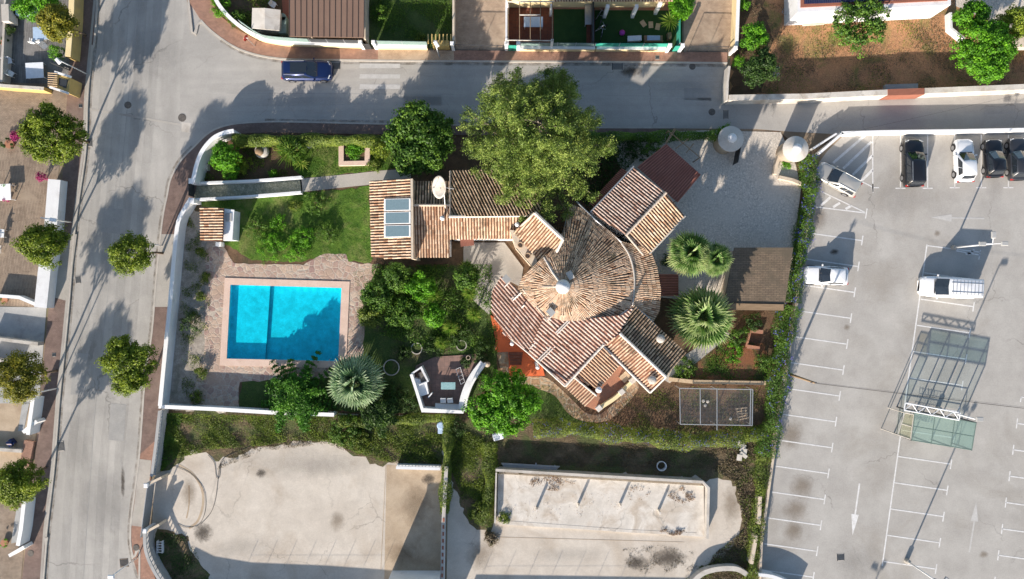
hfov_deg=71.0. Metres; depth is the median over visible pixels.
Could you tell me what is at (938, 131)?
car park wall
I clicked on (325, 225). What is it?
bush
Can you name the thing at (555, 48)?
street wall
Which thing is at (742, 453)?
rubble heap
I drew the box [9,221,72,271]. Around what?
street tree
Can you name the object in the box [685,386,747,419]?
cage floor
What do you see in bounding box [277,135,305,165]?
bush
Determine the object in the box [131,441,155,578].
pavement
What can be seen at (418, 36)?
bush
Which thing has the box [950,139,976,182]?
parked car
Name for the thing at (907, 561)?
car park lamp
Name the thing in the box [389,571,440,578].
yard annex
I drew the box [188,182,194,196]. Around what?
metal gate
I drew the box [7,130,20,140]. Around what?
bougainvillea
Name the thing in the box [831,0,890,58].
garden tree
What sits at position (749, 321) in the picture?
bush
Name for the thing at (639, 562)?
stain
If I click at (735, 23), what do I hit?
divider wall
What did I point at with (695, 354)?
stone path
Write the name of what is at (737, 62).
bush
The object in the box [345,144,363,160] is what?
planter plant
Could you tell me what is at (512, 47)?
garden gate
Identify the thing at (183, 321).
bush
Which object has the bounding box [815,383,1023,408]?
overhead cable
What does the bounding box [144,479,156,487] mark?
gate post
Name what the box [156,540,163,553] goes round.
wooden rack
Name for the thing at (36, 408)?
terrace wall
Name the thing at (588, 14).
garden table
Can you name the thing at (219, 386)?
pool terrace
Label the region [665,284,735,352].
fan palm
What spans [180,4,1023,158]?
cross street
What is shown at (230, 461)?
weeds
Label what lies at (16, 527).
sunken strip
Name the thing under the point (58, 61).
street lamp
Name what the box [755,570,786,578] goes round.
curved wall
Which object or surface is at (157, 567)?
balustrade wall
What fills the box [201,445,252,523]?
garden hose
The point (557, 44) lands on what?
fence
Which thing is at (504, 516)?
bush
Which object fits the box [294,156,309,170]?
yucca
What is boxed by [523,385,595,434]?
lawn grass
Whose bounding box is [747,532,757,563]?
garden wall
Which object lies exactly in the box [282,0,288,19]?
red patio
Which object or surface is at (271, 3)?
garden chair
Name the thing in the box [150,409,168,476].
balustrade wall
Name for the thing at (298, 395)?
garden tree
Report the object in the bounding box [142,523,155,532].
gate post
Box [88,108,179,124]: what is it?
asphalt joint
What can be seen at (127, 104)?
manhole cover
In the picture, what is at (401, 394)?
bush
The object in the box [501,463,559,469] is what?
steel pipes
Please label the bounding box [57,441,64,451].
drain grate
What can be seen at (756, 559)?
creeper hedge
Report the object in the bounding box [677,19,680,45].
fence
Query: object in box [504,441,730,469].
weeds
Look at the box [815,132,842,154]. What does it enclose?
car park wall
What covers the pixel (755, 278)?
garden store
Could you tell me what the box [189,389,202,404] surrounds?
bush
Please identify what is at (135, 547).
manhole cover
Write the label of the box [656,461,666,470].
round tub
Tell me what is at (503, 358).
stone path
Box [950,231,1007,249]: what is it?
car park lamp
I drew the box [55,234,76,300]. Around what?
crossing ramp
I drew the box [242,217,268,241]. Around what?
bush
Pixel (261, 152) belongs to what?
stone well
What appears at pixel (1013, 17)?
garden tree
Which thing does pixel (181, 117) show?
manhole cover
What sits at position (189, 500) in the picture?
skid mark
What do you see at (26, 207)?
patio
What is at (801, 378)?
utility pole
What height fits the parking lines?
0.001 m
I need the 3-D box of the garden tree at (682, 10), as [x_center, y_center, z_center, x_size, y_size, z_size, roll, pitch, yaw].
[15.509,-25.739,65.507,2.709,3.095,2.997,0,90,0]
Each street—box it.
[45,0,187,578]
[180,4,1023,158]
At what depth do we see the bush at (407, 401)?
66.32 m
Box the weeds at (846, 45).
[739,16,1018,92]
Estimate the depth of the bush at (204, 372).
66.39 m
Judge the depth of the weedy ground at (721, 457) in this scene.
66.97 m
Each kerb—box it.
[42,0,97,578]
[129,121,674,578]
[188,0,726,63]
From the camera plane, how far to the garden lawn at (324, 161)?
66.98 m
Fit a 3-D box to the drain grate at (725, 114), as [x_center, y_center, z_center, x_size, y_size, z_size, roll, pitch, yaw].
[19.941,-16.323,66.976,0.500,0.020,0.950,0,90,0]
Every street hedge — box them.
[231,132,383,148]
[588,129,721,144]
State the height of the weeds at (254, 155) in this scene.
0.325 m
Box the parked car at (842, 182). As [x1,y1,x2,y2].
[816,162,862,197]
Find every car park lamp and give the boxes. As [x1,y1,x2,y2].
[904,558,948,578]
[935,406,982,420]
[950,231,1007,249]
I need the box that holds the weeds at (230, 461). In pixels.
[194,432,402,468]
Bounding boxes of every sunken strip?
[11,508,20,542]
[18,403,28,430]
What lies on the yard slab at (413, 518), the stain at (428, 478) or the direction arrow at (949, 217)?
the stain at (428, 478)
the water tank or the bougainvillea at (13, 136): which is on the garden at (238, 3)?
the water tank
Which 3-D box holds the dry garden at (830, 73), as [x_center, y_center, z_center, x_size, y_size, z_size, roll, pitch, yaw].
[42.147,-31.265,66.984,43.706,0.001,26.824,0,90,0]
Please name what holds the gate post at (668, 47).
on the ground at (812, 140)
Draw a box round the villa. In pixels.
[369,166,685,411]
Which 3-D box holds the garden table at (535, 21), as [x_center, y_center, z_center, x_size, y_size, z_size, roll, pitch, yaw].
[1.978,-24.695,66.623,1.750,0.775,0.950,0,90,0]
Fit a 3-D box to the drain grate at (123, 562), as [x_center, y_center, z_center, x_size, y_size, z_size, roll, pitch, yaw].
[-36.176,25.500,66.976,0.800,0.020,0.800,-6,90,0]
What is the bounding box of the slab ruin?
[494,466,709,538]
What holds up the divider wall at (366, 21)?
on the garden at (424, 25)
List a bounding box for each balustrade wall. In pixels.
[143,529,171,578]
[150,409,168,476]
[396,463,440,469]
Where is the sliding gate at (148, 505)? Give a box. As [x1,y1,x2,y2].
[140,483,154,537]
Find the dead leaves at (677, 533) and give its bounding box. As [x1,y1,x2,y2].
[660,529,686,535]
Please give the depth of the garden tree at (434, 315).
64.51 m
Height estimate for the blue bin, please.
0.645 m
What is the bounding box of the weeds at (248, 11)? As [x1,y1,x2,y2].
[231,0,279,35]
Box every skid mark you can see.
[179,464,203,528]
[186,485,189,517]
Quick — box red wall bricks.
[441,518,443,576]
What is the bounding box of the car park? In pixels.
[761,133,1023,578]
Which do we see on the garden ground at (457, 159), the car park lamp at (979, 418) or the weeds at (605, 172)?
the weeds at (605, 172)
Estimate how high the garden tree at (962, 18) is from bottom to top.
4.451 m
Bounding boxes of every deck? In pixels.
[0,0,68,83]
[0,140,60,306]
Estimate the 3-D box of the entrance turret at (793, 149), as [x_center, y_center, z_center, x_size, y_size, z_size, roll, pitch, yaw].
[25.540,-12.656,65.480,2.320,3.040,2.320,0,90,0]
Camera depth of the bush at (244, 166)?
66.32 m
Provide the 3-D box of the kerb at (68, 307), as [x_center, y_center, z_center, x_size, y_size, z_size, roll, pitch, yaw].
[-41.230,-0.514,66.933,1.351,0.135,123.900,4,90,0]
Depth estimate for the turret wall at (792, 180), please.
66.65 m
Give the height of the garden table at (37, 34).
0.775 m
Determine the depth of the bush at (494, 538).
66.68 m
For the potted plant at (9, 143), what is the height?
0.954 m
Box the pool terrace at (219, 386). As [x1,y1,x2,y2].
[190,241,376,406]
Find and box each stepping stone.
[640,20,646,26]
[655,23,660,29]
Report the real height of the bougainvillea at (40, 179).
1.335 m
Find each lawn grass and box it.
[301,145,395,176]
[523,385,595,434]
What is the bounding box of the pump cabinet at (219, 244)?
[216,242,223,246]
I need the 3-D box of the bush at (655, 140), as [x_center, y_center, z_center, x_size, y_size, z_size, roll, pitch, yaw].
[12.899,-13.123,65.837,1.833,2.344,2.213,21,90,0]
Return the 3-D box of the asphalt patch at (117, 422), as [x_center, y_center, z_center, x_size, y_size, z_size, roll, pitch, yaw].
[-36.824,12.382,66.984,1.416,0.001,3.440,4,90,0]
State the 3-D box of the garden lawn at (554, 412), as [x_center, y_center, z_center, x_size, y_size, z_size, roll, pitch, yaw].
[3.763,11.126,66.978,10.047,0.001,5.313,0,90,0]
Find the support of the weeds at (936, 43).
on the dry garden at (830, 73)
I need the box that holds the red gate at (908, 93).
[879,88,924,99]
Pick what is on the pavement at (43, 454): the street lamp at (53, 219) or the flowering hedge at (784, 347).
the street lamp at (53, 219)
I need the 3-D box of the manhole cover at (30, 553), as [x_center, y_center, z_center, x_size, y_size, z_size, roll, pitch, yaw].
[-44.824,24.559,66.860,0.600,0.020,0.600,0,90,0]
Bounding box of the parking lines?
[762,135,1023,578]
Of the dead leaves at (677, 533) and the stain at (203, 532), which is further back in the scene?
the stain at (203, 532)
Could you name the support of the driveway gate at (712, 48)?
on the drive at (707, 22)
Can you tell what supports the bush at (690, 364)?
on the red garden soil at (747, 360)
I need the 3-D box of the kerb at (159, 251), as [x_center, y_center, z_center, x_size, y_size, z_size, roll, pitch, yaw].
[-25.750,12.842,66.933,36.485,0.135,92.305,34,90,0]
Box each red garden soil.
[610,383,770,433]
[679,341,767,384]
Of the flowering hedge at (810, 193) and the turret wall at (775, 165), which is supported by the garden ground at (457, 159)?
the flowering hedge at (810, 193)
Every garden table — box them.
[0,184,14,200]
[25,62,46,79]
[33,27,50,40]
[441,382,454,388]
[524,17,542,28]
[585,4,591,25]
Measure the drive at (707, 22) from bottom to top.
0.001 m
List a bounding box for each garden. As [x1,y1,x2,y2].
[221,0,365,43]
[369,0,451,48]
[729,0,772,94]
[730,0,1023,94]
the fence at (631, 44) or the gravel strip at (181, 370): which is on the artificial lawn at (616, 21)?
the fence at (631, 44)
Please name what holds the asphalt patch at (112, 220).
on the street at (150, 156)
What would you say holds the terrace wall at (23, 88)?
on the drive at (15, 106)
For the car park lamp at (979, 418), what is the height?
5.670 m
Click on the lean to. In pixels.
(669, 171)
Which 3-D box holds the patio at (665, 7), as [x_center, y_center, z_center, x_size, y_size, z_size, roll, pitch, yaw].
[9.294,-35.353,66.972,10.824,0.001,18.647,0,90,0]
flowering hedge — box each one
[532,416,765,451]
[753,303,803,458]
[785,153,822,303]
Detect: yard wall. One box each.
[147,519,166,532]
[148,473,169,484]
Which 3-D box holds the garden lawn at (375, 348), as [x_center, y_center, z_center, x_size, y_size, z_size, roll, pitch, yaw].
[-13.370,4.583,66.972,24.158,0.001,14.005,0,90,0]
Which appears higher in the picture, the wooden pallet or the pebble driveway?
the pebble driveway
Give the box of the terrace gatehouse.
[48,71,81,97]
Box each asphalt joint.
[83,0,714,577]
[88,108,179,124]
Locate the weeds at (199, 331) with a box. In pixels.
[180,217,209,404]
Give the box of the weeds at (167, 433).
[160,413,182,471]
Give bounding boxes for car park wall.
[757,165,816,578]
[809,133,836,150]
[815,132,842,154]
[837,128,1023,136]
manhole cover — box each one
[27,550,33,556]
[124,101,130,108]
[133,544,138,550]
[178,114,185,121]
[689,64,695,69]
[709,109,714,114]
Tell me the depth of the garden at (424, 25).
66.98 m
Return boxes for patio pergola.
[506,1,553,46]
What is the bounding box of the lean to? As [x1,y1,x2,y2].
[637,144,700,202]
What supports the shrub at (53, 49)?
on the deck at (24, 51)
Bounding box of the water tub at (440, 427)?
[437,421,443,433]
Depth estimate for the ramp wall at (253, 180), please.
66.20 m
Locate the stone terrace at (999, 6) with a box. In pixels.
[955,0,1023,26]
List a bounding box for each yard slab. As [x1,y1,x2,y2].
[152,410,443,578]
[384,465,441,578]
[447,472,742,578]
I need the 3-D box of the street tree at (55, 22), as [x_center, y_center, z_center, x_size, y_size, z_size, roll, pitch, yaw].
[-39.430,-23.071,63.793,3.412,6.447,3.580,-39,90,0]
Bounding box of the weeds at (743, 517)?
[686,441,764,578]
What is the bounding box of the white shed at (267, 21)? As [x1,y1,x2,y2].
[252,8,281,35]
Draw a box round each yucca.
[271,134,308,167]
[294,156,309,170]
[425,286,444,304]
[434,336,447,350]
[443,319,458,336]
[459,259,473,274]
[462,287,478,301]
[466,307,482,323]
[659,9,678,31]
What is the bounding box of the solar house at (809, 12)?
[784,0,950,25]
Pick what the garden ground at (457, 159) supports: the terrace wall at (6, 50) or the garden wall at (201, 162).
the garden wall at (201, 162)
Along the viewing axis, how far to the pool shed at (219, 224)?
64.43 m
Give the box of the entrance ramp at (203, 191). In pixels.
[194,180,301,197]
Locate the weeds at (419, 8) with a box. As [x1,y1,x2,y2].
[369,0,451,38]
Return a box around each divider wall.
[363,0,368,43]
[452,0,455,43]
[505,0,506,40]
[591,2,593,42]
[730,0,739,49]
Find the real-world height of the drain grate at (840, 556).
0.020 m
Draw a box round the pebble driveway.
[606,130,800,301]
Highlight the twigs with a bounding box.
[623,545,697,573]
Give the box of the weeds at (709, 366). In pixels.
[672,341,767,379]
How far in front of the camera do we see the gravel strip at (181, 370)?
66.98 m
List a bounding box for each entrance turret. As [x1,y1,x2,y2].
[713,126,743,153]
[776,136,808,162]
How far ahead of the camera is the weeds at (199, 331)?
66.90 m
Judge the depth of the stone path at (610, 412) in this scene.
66.97 m
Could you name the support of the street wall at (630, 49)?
on the ground at (812, 140)
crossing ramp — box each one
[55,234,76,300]
[132,459,150,526]
[155,234,173,306]
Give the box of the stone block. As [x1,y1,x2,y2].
[204,164,209,170]
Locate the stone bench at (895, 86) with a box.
[883,83,917,89]
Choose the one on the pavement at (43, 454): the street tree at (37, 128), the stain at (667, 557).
the street tree at (37, 128)
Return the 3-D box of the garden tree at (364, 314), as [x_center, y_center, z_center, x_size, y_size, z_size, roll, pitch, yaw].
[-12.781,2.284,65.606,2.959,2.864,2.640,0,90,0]
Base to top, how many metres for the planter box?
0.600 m
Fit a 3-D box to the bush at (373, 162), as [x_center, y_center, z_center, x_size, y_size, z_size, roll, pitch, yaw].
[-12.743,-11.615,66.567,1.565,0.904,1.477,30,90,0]
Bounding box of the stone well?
[255,146,268,157]
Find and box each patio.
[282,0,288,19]
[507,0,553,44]
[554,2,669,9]
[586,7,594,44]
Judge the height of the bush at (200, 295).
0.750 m
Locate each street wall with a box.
[214,0,286,45]
[285,41,360,48]
[376,43,427,49]
[519,45,594,50]
[595,47,665,51]
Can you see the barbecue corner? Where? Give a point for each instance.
(429, 376)
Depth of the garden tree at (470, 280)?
64.39 m
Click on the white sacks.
(495, 436)
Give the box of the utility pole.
[788,372,816,383]
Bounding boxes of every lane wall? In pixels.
[721,66,730,104]
[725,84,1023,104]
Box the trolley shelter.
[881,402,976,450]
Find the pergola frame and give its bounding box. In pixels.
[664,128,699,162]
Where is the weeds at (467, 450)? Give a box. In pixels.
[451,430,484,519]
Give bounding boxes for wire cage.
[675,385,752,429]
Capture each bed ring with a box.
[383,359,399,375]
[411,343,422,353]
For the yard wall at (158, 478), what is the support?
on the yard slab at (314, 511)
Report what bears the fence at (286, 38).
on the garden at (238, 3)
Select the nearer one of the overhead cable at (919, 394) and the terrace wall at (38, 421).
the overhead cable at (919, 394)
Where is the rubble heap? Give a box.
[736,441,747,460]
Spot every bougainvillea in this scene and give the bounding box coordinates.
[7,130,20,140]
[35,171,47,182]
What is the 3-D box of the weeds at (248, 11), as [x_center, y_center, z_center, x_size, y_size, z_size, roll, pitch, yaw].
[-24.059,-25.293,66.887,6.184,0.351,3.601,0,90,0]
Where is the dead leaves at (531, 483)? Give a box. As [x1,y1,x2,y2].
[530,476,574,490]
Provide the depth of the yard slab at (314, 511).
66.98 m
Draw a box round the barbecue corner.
[410,354,486,413]
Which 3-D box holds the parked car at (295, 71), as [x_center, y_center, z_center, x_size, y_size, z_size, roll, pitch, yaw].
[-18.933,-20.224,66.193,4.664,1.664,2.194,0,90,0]
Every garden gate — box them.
[361,44,371,48]
[508,45,516,50]
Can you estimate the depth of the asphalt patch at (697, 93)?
66.98 m
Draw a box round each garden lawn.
[201,186,372,263]
[239,265,497,413]
[289,138,401,177]
[507,384,583,422]
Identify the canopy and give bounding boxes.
[588,168,628,207]
[659,274,678,295]
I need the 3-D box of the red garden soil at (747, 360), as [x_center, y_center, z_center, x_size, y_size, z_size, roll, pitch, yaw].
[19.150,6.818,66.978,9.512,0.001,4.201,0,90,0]
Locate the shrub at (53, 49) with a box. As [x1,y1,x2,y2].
[47,44,65,59]
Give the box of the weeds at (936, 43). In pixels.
[737,3,1023,93]
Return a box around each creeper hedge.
[338,412,440,427]
[438,413,455,514]
[474,441,498,527]
[743,450,771,578]
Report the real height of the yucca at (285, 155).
3.345 m
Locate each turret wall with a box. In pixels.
[772,156,779,174]
[778,175,802,185]
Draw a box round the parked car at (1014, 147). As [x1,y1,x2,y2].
[1004,137,1023,180]
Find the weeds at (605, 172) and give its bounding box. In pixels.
[570,137,657,206]
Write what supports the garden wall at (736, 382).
on the red garden soil at (747, 360)
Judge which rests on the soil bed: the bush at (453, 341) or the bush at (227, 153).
the bush at (227, 153)
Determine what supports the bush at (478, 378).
on the garden lawn at (375, 348)
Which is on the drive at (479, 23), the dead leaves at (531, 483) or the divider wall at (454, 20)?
the divider wall at (454, 20)
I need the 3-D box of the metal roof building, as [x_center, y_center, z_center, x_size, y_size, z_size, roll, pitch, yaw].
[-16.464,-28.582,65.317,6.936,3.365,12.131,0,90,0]
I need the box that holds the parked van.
[917,274,983,298]
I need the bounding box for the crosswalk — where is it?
[359,63,399,88]
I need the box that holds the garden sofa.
[644,35,662,42]
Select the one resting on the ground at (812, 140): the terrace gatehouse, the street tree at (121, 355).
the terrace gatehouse
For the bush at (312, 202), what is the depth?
66.35 m
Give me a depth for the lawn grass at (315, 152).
66.95 m
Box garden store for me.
[720,248,792,310]
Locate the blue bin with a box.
[6,438,16,446]
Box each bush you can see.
[4,23,16,35]
[178,309,200,331]
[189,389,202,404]
[193,247,206,258]
[193,365,207,380]
[195,291,206,301]
[200,271,211,282]
[208,140,241,173]
[209,0,230,18]
[222,160,241,179]
[228,10,247,28]
[230,153,252,174]
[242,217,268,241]
[255,231,289,264]
[267,169,279,177]
[269,213,288,230]
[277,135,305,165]
[285,242,308,261]
[288,199,302,211]
[288,225,316,251]
[302,190,330,216]
[315,220,338,245]
[327,413,361,448]
[340,429,369,454]
[365,155,380,172]
[369,136,389,160]
[370,4,386,21]
[382,380,408,402]
[396,344,413,361]
[400,392,418,413]
[413,32,424,40]
[422,333,446,357]
[446,416,466,437]
[447,318,474,345]
[460,356,472,368]
[466,500,490,520]
[471,339,491,362]
[475,372,492,388]
[484,532,498,547]
[496,510,510,523]
[590,141,620,170]
[625,139,649,161]
[641,135,662,155]
[660,252,671,266]
[674,356,697,378]
[726,326,749,348]
[726,342,743,363]
[732,54,744,68]
[740,0,750,10]
[741,312,762,331]
[742,426,760,443]
[753,354,772,370]
[781,161,791,169]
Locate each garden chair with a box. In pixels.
[0,229,6,237]
[4,69,15,77]
[5,56,13,63]
[27,38,35,44]
[38,41,48,50]
[268,0,277,8]
[440,397,445,402]
[447,397,452,402]
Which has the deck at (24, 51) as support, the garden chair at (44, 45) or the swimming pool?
the garden chair at (44, 45)
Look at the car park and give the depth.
66.99 m
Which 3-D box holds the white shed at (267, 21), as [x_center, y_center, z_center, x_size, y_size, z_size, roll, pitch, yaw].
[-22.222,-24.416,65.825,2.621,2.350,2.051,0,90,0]
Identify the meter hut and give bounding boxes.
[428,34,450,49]
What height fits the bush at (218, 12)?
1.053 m
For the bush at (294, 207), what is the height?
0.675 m
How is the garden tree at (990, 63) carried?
on the dry garden at (830, 73)
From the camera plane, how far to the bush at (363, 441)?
66.39 m
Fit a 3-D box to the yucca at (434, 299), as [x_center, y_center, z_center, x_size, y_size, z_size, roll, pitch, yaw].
[-7.003,0.625,65.559,2.108,2.904,2.073,0,90,0]
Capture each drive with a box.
[0,82,66,140]
[0,307,45,402]
[0,403,35,470]
[0,493,23,578]
[455,0,504,50]
[684,0,731,52]
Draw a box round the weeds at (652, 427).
[616,386,764,431]
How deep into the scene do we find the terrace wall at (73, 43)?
65.97 m
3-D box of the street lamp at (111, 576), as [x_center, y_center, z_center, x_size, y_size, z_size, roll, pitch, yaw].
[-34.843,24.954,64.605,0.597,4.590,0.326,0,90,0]
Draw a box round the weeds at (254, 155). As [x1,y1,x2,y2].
[204,146,297,179]
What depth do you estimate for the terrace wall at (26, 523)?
65.89 m
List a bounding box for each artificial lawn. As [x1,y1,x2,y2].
[554,9,585,42]
[595,10,681,49]
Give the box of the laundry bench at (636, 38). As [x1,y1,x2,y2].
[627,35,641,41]
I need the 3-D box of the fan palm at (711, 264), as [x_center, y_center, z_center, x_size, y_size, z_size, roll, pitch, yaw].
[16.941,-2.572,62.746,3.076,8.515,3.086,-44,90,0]
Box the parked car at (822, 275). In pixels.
[802,264,848,285]
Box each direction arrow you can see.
[851,483,859,533]
[932,214,983,221]
[969,504,977,551]
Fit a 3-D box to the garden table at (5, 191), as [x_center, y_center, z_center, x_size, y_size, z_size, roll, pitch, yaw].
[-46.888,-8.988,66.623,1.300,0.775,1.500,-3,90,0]
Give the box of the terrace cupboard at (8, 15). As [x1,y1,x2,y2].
[1,4,17,25]
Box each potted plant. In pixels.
[0,138,14,148]
[0,298,7,303]
[0,539,8,547]
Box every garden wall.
[158,197,196,405]
[159,403,336,416]
[191,129,241,183]
[668,377,765,384]
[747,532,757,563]
[754,496,761,523]
[945,12,964,40]
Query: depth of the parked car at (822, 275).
66.09 m
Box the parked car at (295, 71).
[281,58,333,82]
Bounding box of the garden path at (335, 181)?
[300,170,410,191]
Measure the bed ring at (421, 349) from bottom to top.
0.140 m
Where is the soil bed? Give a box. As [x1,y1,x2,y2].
[205,140,295,180]
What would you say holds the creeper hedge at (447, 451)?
on the weedy ground at (526, 435)
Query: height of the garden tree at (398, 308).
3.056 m
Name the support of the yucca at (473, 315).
on the garden lawn at (375, 348)
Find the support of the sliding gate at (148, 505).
on the ground at (812, 140)
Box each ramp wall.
[192,176,303,184]
[194,191,302,200]
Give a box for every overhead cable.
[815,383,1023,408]
[824,383,1020,406]
[839,94,1020,134]
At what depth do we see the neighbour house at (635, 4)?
66.07 m
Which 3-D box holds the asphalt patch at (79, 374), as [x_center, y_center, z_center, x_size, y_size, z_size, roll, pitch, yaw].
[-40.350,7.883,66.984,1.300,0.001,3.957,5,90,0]
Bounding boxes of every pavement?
[22,0,95,578]
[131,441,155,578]
[140,122,674,453]
[189,0,726,61]
[378,50,453,59]
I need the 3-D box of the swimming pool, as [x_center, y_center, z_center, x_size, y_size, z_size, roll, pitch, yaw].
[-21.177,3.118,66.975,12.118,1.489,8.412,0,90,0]
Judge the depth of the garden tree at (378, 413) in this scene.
65.30 m
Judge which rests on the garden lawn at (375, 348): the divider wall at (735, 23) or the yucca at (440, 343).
the yucca at (440, 343)
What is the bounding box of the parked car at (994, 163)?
[980,139,1006,177]
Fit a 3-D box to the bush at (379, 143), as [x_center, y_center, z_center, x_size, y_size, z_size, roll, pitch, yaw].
[-11.896,-12.787,65.507,2.206,3.002,2.224,0,90,0]
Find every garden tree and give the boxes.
[10,0,60,22]
[260,350,336,432]
[357,304,386,328]
[358,394,398,438]
[359,277,395,312]
[381,99,455,177]
[382,260,413,293]
[384,293,422,328]
[403,270,438,305]
[423,302,446,327]
[452,261,481,290]
[461,366,543,437]
[668,0,694,21]
[739,46,782,88]
[740,19,769,52]
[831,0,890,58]
[948,18,1021,85]
[951,0,992,35]
[994,3,1023,43]
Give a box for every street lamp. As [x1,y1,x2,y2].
[40,217,71,222]
[55,57,86,73]
[108,557,137,578]
[433,40,439,56]
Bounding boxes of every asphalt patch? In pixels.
[71,353,87,395]
[101,208,122,233]
[108,403,125,440]
[182,122,190,132]
[404,94,440,105]
[684,88,710,100]
[984,106,1014,113]
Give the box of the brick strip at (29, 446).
[21,439,36,466]
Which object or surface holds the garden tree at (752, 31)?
on the dry garden at (739, 87)
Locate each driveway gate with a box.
[454,44,503,50]
[687,46,731,51]
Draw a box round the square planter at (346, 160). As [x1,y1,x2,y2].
[339,142,370,165]
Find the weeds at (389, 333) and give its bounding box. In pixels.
[371,264,497,352]
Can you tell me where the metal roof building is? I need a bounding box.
[289,0,363,40]
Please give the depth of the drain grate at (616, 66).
66.97 m
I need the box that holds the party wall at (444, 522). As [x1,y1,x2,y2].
[440,467,447,578]
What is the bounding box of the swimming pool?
[220,278,349,367]
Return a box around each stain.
[197,527,207,538]
[424,476,431,481]
[623,67,635,73]
[630,558,642,567]
[659,552,679,563]
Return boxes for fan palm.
[327,352,388,410]
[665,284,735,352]
[666,229,710,277]
[697,241,733,276]
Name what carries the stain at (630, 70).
on the cross street at (222, 83)
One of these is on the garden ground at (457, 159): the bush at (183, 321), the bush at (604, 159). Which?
the bush at (604, 159)
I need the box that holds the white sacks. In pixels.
[492,431,502,440]
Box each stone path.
[495,345,547,385]
[533,376,638,421]
[665,332,728,382]
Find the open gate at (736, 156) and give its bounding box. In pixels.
[733,147,740,164]
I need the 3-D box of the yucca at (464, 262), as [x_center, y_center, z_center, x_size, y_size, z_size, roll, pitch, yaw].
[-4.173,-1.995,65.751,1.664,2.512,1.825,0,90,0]
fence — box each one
[238,20,308,41]
[308,38,357,42]
[376,40,426,44]
[520,42,594,46]
[594,43,667,46]
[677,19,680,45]
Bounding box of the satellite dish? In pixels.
[432,176,452,207]
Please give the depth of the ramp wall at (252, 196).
66.20 m
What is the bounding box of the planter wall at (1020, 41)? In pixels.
[1009,37,1023,49]
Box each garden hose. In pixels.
[171,465,205,527]
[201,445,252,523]
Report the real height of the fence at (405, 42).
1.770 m
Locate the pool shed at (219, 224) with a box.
[199,207,239,240]
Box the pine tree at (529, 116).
[456,64,617,222]
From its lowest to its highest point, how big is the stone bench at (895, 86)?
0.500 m
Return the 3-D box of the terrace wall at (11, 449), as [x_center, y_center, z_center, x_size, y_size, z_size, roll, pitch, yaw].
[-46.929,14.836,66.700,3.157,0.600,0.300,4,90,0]
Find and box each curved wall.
[689,563,747,578]
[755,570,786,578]
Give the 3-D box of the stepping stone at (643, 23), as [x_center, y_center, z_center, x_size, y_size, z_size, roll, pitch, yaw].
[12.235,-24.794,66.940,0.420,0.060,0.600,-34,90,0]
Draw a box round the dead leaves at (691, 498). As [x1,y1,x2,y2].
[668,487,694,503]
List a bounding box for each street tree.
[0,349,57,405]
[0,456,51,510]
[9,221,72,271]
[16,99,89,166]
[35,1,86,43]
[94,334,159,397]
[105,230,163,278]
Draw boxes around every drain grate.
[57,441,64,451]
[75,276,80,283]
[88,137,91,146]
[119,558,128,567]
[331,62,340,69]
[611,63,622,69]
[723,109,728,119]
[836,553,844,560]
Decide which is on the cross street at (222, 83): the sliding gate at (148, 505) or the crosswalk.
the crosswalk
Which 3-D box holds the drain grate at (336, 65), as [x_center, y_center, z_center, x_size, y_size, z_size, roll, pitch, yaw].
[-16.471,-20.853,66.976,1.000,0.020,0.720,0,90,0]
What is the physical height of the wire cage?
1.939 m
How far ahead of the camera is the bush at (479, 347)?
66.33 m
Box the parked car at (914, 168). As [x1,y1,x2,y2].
[899,139,926,186]
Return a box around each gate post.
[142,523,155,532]
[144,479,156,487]
[189,178,200,185]
[189,198,200,204]
[358,40,364,49]
[371,40,377,49]
[450,41,454,50]
[504,41,507,50]
[516,41,519,50]
[665,43,671,52]
[677,43,684,52]
[728,46,737,55]
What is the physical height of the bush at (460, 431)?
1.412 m
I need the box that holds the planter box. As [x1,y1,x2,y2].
[666,32,671,40]
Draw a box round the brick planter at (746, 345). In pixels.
[744,329,762,349]
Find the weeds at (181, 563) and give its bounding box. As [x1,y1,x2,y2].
[155,532,206,578]
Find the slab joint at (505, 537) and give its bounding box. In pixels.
[381,466,667,561]
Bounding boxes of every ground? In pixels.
[0,0,840,578]
[154,529,209,578]
[162,410,444,470]
[187,131,812,447]
[443,413,746,535]
[700,435,767,578]
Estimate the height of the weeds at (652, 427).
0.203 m
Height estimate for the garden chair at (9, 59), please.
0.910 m
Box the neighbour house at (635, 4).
[508,0,672,17]
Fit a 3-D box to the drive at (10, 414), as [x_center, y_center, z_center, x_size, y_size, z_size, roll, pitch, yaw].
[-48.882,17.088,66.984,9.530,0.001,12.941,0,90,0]
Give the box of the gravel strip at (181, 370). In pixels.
[169,210,216,403]
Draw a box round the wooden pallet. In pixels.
[736,407,748,419]
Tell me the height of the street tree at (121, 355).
6.371 m
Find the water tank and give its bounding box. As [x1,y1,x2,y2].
[278,13,289,36]
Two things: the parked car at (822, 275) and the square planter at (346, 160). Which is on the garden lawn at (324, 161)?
the square planter at (346, 160)
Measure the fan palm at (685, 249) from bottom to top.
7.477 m
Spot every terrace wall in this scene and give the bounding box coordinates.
[0,0,13,84]
[0,84,51,93]
[0,294,34,304]
[0,336,43,345]
[0,446,22,452]
[8,541,32,556]
[16,498,35,545]
[22,418,45,432]
[26,396,44,434]
[34,179,67,307]
[65,0,83,61]

